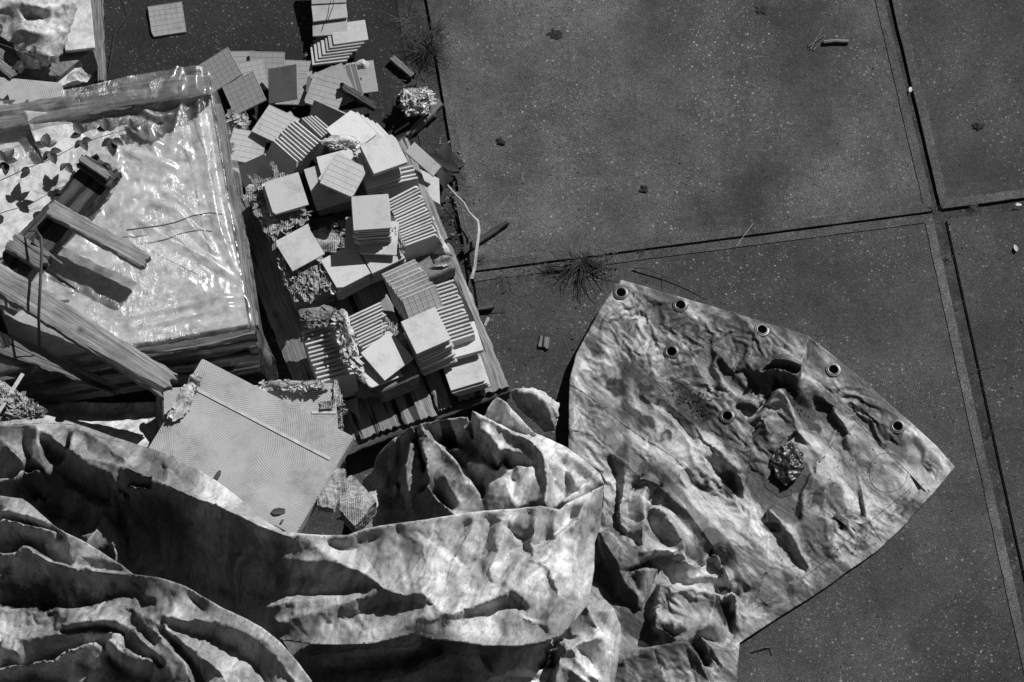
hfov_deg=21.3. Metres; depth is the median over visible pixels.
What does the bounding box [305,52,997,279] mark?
dead leaf bits
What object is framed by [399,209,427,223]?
ceramic tile
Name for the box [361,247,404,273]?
ceramic tile
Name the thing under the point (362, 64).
torn paper
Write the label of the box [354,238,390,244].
ceramic tile
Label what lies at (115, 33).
wire
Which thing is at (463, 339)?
ceramic tile
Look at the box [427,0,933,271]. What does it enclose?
pavement
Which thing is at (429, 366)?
ceramic tile
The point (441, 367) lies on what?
ceramic tile
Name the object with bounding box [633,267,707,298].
twig
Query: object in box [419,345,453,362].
ceramic tile
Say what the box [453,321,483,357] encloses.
ceramic tile
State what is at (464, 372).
ceramic tile
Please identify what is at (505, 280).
grass tuft
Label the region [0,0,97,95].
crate
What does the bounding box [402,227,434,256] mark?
ceramic tile
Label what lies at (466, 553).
tarpaulin
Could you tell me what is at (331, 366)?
ceramic tile
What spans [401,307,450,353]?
ceramic tile
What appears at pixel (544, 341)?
fragment
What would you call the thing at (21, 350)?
wood plank
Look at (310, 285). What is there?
tile carton
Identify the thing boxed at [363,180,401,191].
ceramic tile
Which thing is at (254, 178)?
torn cardboard
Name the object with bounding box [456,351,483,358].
ceramic tile
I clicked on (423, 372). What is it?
ceramic tile
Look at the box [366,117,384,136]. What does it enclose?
ceramic tile
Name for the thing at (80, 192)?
wood plank
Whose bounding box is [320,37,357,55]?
ceramic tile
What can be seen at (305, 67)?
ceramic tile
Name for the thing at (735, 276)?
gravel
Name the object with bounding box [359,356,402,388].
ceramic tile
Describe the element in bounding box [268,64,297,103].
ceramic tile
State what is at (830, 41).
twig
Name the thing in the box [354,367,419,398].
dark wrapping
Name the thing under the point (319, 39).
ceramic tile
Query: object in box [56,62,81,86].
pale board
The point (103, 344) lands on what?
wood plank
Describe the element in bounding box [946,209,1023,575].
pavement
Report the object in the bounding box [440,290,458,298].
ceramic tile
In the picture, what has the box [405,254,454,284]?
tile carton
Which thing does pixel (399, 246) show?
torn flap
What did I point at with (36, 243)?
wood splinter
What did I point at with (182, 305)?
wrapped crate
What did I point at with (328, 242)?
torn cardboard
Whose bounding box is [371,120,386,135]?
ceramic tile
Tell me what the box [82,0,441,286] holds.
pavement
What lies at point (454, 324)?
ceramic tile
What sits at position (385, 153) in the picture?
ceramic tile
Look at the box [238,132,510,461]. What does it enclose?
wooden pallet
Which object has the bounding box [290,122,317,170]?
ceramic tile
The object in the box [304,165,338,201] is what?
ceramic tile
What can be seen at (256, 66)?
ceramic tile
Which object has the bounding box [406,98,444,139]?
wood stick
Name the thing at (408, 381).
tile carton
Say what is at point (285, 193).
ceramic tile
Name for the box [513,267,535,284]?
grass tuft
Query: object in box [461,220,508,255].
wood stick
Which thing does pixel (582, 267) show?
grass tuft
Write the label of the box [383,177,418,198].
ceramic tile
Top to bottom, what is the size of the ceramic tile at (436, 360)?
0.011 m
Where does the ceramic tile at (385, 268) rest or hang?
on the ceramic tile at (397, 264)
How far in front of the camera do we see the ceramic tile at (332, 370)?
11.16 m
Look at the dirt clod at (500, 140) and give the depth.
11.89 m
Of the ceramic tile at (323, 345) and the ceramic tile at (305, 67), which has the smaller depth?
the ceramic tile at (323, 345)
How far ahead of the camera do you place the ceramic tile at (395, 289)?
11.29 m
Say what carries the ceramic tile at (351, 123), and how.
on the ceramic tile at (357, 151)
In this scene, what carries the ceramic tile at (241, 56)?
on the pavement at (140, 53)
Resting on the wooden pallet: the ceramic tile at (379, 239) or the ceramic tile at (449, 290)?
the ceramic tile at (449, 290)
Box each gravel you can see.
[107,1,981,572]
[383,2,1023,672]
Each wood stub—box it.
[339,82,376,110]
[390,55,415,78]
[477,303,494,311]
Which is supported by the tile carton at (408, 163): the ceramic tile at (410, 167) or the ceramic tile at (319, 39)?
the ceramic tile at (410, 167)
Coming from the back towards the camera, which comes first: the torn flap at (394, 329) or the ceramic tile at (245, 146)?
the ceramic tile at (245, 146)
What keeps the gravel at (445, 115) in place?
on the pavement at (140, 53)
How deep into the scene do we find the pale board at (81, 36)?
11.73 m
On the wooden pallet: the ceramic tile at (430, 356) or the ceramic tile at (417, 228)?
the ceramic tile at (417, 228)
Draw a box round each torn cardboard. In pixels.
[0,380,43,416]
[248,174,262,183]
[270,161,279,176]
[311,227,339,258]
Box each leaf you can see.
[215,470,220,479]
[271,508,285,514]
[428,142,464,188]
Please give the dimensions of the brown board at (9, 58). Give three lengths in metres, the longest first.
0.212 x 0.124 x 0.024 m
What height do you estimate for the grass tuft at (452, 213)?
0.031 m
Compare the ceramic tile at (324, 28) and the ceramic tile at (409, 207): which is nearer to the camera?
the ceramic tile at (409, 207)
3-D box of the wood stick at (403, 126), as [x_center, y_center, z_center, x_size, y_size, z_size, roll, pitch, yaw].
[-0.481,-0.933,11.900,0.081,0.008,0.010,-34,72,-13]
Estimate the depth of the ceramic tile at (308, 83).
11.93 m
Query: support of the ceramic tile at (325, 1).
on the ceramic tile at (320, 12)
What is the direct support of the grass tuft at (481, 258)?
on the pavement at (663, 75)
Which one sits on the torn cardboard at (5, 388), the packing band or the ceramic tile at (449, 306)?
the packing band
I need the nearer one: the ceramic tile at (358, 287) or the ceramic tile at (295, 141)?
the ceramic tile at (358, 287)
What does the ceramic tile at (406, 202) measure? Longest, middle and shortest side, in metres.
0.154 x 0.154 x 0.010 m
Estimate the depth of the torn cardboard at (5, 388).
10.94 m
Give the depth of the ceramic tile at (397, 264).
11.34 m
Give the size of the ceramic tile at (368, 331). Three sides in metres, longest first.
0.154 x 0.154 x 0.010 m
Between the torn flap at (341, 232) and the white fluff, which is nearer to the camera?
the torn flap at (341, 232)
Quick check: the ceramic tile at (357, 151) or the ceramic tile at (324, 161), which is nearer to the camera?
the ceramic tile at (324, 161)
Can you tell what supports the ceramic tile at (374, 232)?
on the ceramic tile at (358, 235)
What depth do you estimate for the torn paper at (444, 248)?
11.42 m
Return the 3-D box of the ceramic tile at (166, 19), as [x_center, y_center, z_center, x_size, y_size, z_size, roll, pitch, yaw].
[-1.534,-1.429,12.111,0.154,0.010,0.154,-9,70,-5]
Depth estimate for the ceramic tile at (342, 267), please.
11.31 m
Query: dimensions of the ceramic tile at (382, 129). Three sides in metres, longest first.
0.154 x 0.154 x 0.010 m
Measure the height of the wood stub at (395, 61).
0.021 m
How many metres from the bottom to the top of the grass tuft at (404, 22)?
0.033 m
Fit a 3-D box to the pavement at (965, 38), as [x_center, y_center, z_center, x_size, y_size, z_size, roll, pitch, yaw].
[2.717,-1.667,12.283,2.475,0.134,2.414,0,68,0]
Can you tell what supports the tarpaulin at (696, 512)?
on the pavement at (945, 604)
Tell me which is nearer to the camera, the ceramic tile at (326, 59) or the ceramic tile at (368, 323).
the ceramic tile at (368, 323)
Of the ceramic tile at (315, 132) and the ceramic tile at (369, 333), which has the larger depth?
the ceramic tile at (315, 132)
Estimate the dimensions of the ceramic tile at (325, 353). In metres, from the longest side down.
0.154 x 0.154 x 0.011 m
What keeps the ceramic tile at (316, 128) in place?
on the wooden pallet
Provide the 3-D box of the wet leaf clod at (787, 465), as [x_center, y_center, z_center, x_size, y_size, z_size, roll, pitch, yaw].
[1.145,0.502,11.297,0.160,0.030,0.150,-40,73,-15]
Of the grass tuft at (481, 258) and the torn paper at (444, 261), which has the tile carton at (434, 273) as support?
the torn paper at (444, 261)
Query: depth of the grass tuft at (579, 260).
11.67 m
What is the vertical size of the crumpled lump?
0.090 m
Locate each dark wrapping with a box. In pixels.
[306,197,351,250]
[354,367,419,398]
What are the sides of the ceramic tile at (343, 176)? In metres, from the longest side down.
0.154 x 0.154 x 0.010 m
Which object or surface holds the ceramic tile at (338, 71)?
on the ceramic tile at (349, 72)
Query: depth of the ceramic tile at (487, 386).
11.28 m
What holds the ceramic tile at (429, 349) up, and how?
on the ceramic tile at (427, 351)
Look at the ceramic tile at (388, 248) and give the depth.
11.31 m
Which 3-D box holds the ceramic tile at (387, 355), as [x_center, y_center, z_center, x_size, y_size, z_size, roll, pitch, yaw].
[-0.511,0.061,11.145,0.154,0.010,0.154,-38,77,-17]
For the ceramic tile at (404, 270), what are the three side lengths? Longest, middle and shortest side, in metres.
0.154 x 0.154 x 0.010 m
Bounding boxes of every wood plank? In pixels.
[0,263,177,400]
[0,309,12,348]
[0,331,120,394]
[2,154,121,279]
[5,233,52,272]
[46,200,150,269]
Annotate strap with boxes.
[28,229,43,346]
[447,185,479,278]
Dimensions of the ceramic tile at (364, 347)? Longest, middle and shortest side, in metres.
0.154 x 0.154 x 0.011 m
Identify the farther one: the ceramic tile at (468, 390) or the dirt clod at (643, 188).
the dirt clod at (643, 188)
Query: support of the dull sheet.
on the pavement at (359, 464)
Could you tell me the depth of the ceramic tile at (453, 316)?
11.29 m
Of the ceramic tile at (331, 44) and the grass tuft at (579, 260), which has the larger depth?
the ceramic tile at (331, 44)
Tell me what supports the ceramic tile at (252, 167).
on the wooden pallet
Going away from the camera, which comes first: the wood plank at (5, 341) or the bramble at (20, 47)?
the wood plank at (5, 341)
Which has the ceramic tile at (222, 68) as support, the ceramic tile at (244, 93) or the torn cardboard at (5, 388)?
the ceramic tile at (244, 93)
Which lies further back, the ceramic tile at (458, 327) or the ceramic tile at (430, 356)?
the ceramic tile at (458, 327)
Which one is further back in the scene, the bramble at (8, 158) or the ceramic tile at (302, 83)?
the ceramic tile at (302, 83)
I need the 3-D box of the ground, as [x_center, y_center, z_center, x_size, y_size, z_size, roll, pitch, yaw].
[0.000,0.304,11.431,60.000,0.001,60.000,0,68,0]
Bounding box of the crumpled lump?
[401,87,432,107]
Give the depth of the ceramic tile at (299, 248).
11.32 m
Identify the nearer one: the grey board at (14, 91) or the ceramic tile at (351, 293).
the ceramic tile at (351, 293)
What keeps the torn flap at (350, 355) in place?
on the torn flap at (308, 322)
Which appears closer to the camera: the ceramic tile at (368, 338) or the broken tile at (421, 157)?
the ceramic tile at (368, 338)
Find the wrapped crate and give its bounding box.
[0,72,261,404]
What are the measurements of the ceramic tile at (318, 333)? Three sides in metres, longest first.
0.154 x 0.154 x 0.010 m
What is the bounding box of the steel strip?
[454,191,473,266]
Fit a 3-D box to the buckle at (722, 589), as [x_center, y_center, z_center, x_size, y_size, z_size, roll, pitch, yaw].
[0.869,1.014,11.114,0.063,0.013,0.026,-5,68,-2]
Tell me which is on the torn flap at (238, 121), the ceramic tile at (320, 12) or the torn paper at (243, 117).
the torn paper at (243, 117)
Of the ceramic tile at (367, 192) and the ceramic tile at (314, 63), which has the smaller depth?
the ceramic tile at (367, 192)
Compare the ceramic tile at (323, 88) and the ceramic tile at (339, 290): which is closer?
the ceramic tile at (339, 290)
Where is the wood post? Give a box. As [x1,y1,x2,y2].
[96,0,105,86]
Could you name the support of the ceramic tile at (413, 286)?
on the ceramic tile at (421, 301)
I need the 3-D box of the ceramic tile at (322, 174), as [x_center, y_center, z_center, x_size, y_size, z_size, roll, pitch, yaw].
[-0.708,-0.694,11.429,0.154,0.011,0.154,34,71,6]
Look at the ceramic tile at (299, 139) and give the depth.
11.56 m
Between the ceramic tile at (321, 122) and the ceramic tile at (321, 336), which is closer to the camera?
the ceramic tile at (321, 336)
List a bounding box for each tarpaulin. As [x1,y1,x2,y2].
[0,397,620,681]
[509,387,559,432]
[551,280,954,681]
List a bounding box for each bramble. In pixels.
[0,24,58,76]
[0,117,153,180]
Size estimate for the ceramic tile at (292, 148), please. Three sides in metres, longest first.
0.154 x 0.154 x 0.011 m
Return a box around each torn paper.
[227,110,248,120]
[298,305,335,323]
[321,135,358,147]
[332,308,364,383]
[350,59,370,69]
[380,317,398,335]
[390,215,405,250]
[425,203,452,257]
[434,255,452,266]
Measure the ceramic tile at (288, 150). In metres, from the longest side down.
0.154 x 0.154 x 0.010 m
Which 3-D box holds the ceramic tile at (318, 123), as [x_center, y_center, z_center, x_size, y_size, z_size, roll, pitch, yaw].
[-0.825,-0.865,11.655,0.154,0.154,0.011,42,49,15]
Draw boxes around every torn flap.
[0,390,47,419]
[225,108,250,128]
[300,307,336,328]
[319,219,345,251]
[320,136,362,150]
[331,310,368,383]
[372,316,397,336]
[391,220,404,253]
[396,86,436,116]
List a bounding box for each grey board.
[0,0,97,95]
[0,77,65,104]
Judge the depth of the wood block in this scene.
11.21 m
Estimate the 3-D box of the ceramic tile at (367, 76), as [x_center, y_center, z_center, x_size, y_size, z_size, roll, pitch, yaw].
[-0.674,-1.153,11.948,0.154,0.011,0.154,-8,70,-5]
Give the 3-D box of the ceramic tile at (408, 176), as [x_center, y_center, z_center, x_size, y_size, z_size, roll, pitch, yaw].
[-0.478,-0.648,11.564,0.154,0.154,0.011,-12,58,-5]
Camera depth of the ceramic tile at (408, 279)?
11.29 m
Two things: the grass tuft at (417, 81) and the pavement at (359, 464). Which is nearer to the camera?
the pavement at (359, 464)
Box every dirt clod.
[495,137,505,144]
[546,28,561,39]
[639,185,647,191]
[755,6,767,14]
[972,122,984,130]
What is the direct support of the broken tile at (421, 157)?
on the wooden pallet
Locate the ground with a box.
[253,0,1023,624]
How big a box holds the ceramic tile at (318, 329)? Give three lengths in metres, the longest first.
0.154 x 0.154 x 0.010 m
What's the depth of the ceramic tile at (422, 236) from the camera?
11.36 m
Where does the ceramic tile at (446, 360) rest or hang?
on the ceramic tile at (423, 372)
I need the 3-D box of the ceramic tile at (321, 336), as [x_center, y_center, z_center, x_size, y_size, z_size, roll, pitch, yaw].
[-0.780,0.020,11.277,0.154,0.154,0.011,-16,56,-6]
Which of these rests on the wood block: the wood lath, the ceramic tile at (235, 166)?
the wood lath
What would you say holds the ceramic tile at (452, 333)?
on the wooden pallet
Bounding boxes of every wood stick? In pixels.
[394,122,409,132]
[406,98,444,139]
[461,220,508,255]
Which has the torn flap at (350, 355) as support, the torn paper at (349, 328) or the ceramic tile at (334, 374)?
the torn paper at (349, 328)
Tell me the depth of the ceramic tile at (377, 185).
11.46 m
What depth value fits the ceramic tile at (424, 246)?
11.40 m
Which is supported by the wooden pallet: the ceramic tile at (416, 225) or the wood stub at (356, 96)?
the ceramic tile at (416, 225)
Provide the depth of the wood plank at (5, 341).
11.03 m
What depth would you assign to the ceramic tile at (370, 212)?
11.26 m
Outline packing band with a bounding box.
[0,373,24,412]
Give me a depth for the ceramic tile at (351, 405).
11.27 m
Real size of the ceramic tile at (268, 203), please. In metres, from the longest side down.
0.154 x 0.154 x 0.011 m
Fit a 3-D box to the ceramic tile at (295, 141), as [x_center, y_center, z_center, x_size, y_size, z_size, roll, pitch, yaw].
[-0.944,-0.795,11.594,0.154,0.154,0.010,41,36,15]
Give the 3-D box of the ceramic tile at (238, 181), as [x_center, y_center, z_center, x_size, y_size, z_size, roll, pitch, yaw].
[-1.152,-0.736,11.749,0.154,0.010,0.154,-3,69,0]
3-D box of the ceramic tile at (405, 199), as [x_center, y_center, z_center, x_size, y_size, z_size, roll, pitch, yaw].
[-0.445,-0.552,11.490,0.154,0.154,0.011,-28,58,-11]
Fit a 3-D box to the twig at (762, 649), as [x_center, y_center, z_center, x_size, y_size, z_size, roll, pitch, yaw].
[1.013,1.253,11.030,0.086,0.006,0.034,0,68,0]
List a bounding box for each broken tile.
[405,142,440,176]
[420,169,439,204]
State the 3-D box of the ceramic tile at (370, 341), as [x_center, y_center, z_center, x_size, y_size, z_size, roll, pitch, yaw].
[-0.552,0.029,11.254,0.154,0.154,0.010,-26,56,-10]
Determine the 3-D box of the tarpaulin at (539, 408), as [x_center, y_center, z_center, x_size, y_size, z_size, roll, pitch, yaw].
[0.090,0.270,11.306,0.243,0.134,0.126,25,70,10]
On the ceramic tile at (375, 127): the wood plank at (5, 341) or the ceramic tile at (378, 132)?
the ceramic tile at (378, 132)
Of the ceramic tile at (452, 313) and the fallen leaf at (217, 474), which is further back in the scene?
the ceramic tile at (452, 313)
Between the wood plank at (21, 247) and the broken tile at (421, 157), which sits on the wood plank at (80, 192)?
the wood plank at (21, 247)
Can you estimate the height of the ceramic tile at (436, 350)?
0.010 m
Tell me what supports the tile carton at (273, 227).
on the wooden pallet
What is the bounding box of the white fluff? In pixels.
[66,68,90,81]
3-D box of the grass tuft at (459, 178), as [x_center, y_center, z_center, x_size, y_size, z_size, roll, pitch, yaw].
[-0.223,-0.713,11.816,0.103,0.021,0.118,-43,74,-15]
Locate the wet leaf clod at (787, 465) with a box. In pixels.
[770,442,804,485]
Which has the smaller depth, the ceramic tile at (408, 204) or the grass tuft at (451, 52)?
the ceramic tile at (408, 204)
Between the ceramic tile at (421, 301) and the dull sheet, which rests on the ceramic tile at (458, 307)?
the ceramic tile at (421, 301)
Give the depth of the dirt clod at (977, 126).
11.91 m
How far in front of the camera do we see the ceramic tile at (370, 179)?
11.45 m
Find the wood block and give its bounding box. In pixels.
[76,155,118,189]
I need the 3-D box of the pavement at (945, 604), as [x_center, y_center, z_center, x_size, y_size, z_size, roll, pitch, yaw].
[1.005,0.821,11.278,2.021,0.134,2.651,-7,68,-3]
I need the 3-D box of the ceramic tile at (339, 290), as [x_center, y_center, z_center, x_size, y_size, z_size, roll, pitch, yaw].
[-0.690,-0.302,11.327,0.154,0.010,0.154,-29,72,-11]
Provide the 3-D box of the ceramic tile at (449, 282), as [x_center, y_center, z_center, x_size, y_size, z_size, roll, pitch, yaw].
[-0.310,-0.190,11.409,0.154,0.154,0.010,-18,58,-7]
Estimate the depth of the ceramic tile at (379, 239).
11.30 m
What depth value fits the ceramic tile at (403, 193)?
11.44 m
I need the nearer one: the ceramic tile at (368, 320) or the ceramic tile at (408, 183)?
the ceramic tile at (368, 320)
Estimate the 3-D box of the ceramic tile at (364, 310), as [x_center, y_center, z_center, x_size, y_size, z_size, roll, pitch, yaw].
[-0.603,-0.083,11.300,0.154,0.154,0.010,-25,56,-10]
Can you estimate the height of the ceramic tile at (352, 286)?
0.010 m
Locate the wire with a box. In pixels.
[109,0,130,68]
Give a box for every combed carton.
[149,359,376,532]
[156,379,348,429]
[163,398,345,468]
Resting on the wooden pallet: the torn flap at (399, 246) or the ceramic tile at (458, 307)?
the ceramic tile at (458, 307)
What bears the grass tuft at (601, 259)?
on the pavement at (945, 604)
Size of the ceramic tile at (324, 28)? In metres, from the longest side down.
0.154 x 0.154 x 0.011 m
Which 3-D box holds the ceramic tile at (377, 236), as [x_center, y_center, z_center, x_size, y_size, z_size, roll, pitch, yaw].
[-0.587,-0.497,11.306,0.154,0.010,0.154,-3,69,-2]
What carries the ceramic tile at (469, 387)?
on the ceramic tile at (468, 390)
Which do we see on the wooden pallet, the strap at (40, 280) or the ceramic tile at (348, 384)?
the ceramic tile at (348, 384)
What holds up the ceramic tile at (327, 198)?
on the ceramic tile
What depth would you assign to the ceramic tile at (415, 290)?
11.27 m
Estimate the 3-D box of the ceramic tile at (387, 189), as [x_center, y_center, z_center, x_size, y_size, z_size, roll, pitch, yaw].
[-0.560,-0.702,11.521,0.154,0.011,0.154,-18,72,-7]
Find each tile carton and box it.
[242,172,311,248]
[268,224,335,313]
[318,194,354,216]
[375,156,409,194]
[376,339,419,402]
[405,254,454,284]
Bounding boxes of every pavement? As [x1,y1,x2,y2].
[70,300,471,647]
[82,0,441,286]
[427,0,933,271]
[473,214,1023,681]
[891,0,1023,209]
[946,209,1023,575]
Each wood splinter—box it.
[31,238,63,264]
[43,266,75,289]
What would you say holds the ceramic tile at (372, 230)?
on the ceramic tile at (374, 232)
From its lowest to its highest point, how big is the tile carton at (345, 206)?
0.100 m
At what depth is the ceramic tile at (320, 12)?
12.05 m
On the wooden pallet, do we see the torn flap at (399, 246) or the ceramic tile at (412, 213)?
the ceramic tile at (412, 213)
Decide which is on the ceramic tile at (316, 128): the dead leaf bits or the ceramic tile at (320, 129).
the ceramic tile at (320, 129)
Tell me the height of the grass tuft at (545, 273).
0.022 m
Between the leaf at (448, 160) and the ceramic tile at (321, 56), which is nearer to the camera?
the leaf at (448, 160)
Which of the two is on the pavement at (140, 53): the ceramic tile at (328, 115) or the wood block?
the ceramic tile at (328, 115)
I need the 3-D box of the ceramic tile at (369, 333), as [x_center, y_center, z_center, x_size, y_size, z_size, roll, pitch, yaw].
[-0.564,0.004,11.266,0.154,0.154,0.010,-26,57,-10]
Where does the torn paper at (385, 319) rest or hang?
on the ceramic tile at (367, 327)
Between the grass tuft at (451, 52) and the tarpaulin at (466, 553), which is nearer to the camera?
the tarpaulin at (466, 553)
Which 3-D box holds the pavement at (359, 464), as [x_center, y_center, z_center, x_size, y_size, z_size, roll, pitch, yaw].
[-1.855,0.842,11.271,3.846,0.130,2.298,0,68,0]
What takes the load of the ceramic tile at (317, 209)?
on the tile carton at (345, 206)
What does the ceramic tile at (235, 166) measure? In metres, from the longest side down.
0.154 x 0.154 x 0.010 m
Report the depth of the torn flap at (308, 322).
11.20 m
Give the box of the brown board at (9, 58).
[0,37,20,79]
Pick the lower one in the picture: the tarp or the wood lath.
the wood lath
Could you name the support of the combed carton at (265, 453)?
on the combed carton at (321, 400)
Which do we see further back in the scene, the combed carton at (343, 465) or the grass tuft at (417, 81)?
the grass tuft at (417, 81)
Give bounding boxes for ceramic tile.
[148,2,186,37]
[198,47,242,92]
[222,71,266,113]
[229,128,266,162]
[230,51,249,62]
[232,149,267,173]
[234,171,243,186]
[237,58,268,90]
[238,154,272,189]
[249,51,284,79]
[251,105,299,141]
[261,183,304,216]
[262,140,297,176]
[265,172,308,214]
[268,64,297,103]
[270,73,306,105]
[275,138,301,172]
[276,225,324,271]
[278,132,306,171]
[278,137,304,172]
[282,129,309,172]
[285,60,312,91]
[285,127,312,175]
[288,124,314,173]
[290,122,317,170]
[293,121,320,168]
[300,118,325,164]
[301,322,335,352]
[302,328,335,350]
[304,72,347,108]
[304,117,327,154]
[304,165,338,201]
[304,330,338,361]
[305,335,337,359]
[306,66,331,109]
[307,116,329,154]
[307,340,337,370]
[308,344,338,372]
[309,63,352,96]
[309,99,345,126]
[309,188,350,210]
[309,348,339,375]
[310,44,346,65]
[310,115,331,153]
[310,352,341,379]
[311,0,345,4]
[311,2,347,21]
[312,16,346,36]
[313,40,349,62]
[313,357,346,377]
[314,116,334,152]
[315,360,347,371]
[315,363,349,379]
[316,36,354,57]
[316,194,339,202]
[317,41,352,58]
[317,149,354,188]
[317,197,350,208]
[317,368,352,380]
[318,152,368,197]
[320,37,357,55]
[320,154,367,196]
[320,248,370,288]
[321,372,358,397]
[325,36,360,52]
[326,111,375,151]
[328,35,363,48]
[332,20,368,45]
[334,276,369,292]
[335,278,370,295]
[335,283,370,299]
[338,264,370,291]
[338,277,370,294]
[339,282,371,298]
[340,65,363,106]
[341,64,356,102]
[342,60,377,93]
[342,280,371,295]
[343,398,360,435]
[344,217,359,251]
[349,302,380,318]
[350,305,381,324]
[351,194,390,230]
[351,205,389,238]
[351,207,390,236]
[351,308,383,325]
[351,312,383,328]
[352,196,389,231]
[353,112,380,157]
[353,314,386,337]
[354,202,390,233]
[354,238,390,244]
[354,317,386,347]
[355,216,391,241]
[355,322,386,353]
[356,115,382,157]
[356,157,400,189]
[357,324,386,355]
[357,327,389,352]
[358,152,401,184]
[358,161,400,187]
[358,252,404,278]
[359,147,406,175]
[359,221,398,255]
[359,331,390,355]
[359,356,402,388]
[360,135,407,174]
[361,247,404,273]
[361,255,404,274]
[361,331,412,380]
[361,333,394,351]
[362,181,401,194]
[362,257,405,276]
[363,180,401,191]
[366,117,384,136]
[368,184,402,194]
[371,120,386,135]
[376,123,387,135]
[381,259,415,306]
[382,173,415,193]
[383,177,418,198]
[384,262,419,308]
[387,267,421,313]
[389,186,417,201]
[390,188,419,204]
[390,191,420,208]
[390,195,421,214]
[390,270,424,316]
[391,197,423,215]
[393,199,424,216]
[393,274,426,319]
[394,203,425,219]
[396,206,426,220]
[396,277,429,319]
[398,282,432,318]
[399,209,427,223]
[399,212,429,226]
[399,215,430,229]
[400,165,412,171]
[400,218,431,233]
[400,221,432,235]
[401,169,414,175]
[401,224,433,254]
[401,285,442,317]
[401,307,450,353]
[401,324,450,356]
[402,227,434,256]
[404,230,437,243]
[404,233,439,260]
[404,333,452,365]
[406,336,453,362]
[407,342,452,370]
[409,340,449,355]
[412,355,455,374]
[417,340,452,359]
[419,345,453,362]
[420,349,454,368]
[423,355,455,370]
[423,358,457,375]
[436,279,454,287]
[436,301,462,311]
[437,284,454,291]
[438,286,456,295]
[438,304,463,315]
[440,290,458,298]
[440,308,464,318]
[441,294,459,301]
[441,311,466,321]
[442,297,461,305]
[443,314,468,325]
[443,354,485,390]
[444,372,486,393]
[445,318,468,328]
[446,322,470,332]
[448,325,472,335]
[450,329,473,339]
[451,333,474,346]
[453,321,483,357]
[454,356,488,394]
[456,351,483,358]
[456,356,490,395]
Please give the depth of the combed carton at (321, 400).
11.05 m
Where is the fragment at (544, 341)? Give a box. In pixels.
[538,335,550,349]
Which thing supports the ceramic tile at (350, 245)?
on the ceramic tile at (375, 263)
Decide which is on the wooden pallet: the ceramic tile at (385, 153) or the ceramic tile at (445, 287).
the ceramic tile at (445, 287)
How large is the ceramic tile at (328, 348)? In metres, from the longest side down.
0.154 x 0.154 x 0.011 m
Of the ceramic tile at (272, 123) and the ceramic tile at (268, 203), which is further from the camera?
the ceramic tile at (272, 123)
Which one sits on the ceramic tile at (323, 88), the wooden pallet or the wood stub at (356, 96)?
the wood stub at (356, 96)
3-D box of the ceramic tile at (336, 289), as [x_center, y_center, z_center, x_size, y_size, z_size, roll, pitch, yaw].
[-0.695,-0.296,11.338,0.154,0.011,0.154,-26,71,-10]
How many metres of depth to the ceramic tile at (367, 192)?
11.48 m
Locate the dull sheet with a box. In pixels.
[40,402,160,447]
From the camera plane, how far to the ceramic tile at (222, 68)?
11.86 m
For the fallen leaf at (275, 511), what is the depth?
10.79 m
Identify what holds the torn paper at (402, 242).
on the ceramic tile at (375, 263)
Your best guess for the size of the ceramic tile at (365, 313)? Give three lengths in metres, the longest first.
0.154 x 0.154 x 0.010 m
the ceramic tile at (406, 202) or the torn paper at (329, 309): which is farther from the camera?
the ceramic tile at (406, 202)
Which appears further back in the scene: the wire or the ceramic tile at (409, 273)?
the wire
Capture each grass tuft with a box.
[383,1,414,47]
[388,13,464,81]
[389,64,432,88]
[403,26,463,75]
[430,9,449,47]
[440,199,462,223]
[451,168,468,187]
[468,240,491,269]
[493,271,521,292]
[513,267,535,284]
[533,253,618,304]
[541,263,564,282]
[560,237,601,261]
[595,246,618,271]
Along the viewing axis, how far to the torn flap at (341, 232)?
11.51 m
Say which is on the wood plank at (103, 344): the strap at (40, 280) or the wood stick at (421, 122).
the strap at (40, 280)
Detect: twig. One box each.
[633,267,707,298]
[751,646,772,654]
[823,39,848,43]
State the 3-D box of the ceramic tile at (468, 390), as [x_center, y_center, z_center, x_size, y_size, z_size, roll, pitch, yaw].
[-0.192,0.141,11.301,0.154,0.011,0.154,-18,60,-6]
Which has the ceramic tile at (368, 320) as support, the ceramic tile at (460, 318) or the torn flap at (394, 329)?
the torn flap at (394, 329)
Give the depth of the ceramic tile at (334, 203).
11.49 m
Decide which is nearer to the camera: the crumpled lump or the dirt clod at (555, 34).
the crumpled lump
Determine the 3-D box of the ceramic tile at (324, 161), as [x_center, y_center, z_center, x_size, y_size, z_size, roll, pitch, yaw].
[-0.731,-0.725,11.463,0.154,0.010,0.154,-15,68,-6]
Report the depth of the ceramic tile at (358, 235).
11.27 m
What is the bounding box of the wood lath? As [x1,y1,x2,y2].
[78,155,110,181]
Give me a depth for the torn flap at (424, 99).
11.85 m
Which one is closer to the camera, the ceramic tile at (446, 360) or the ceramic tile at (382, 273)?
the ceramic tile at (446, 360)
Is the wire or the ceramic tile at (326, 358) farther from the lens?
the wire
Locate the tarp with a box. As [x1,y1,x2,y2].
[0,0,77,68]
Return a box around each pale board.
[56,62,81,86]
[65,0,94,52]
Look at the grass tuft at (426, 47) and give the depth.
12.03 m
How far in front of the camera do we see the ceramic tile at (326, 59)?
11.96 m
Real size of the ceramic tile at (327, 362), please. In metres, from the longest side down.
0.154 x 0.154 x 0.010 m
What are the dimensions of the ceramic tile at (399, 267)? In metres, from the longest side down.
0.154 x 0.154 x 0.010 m

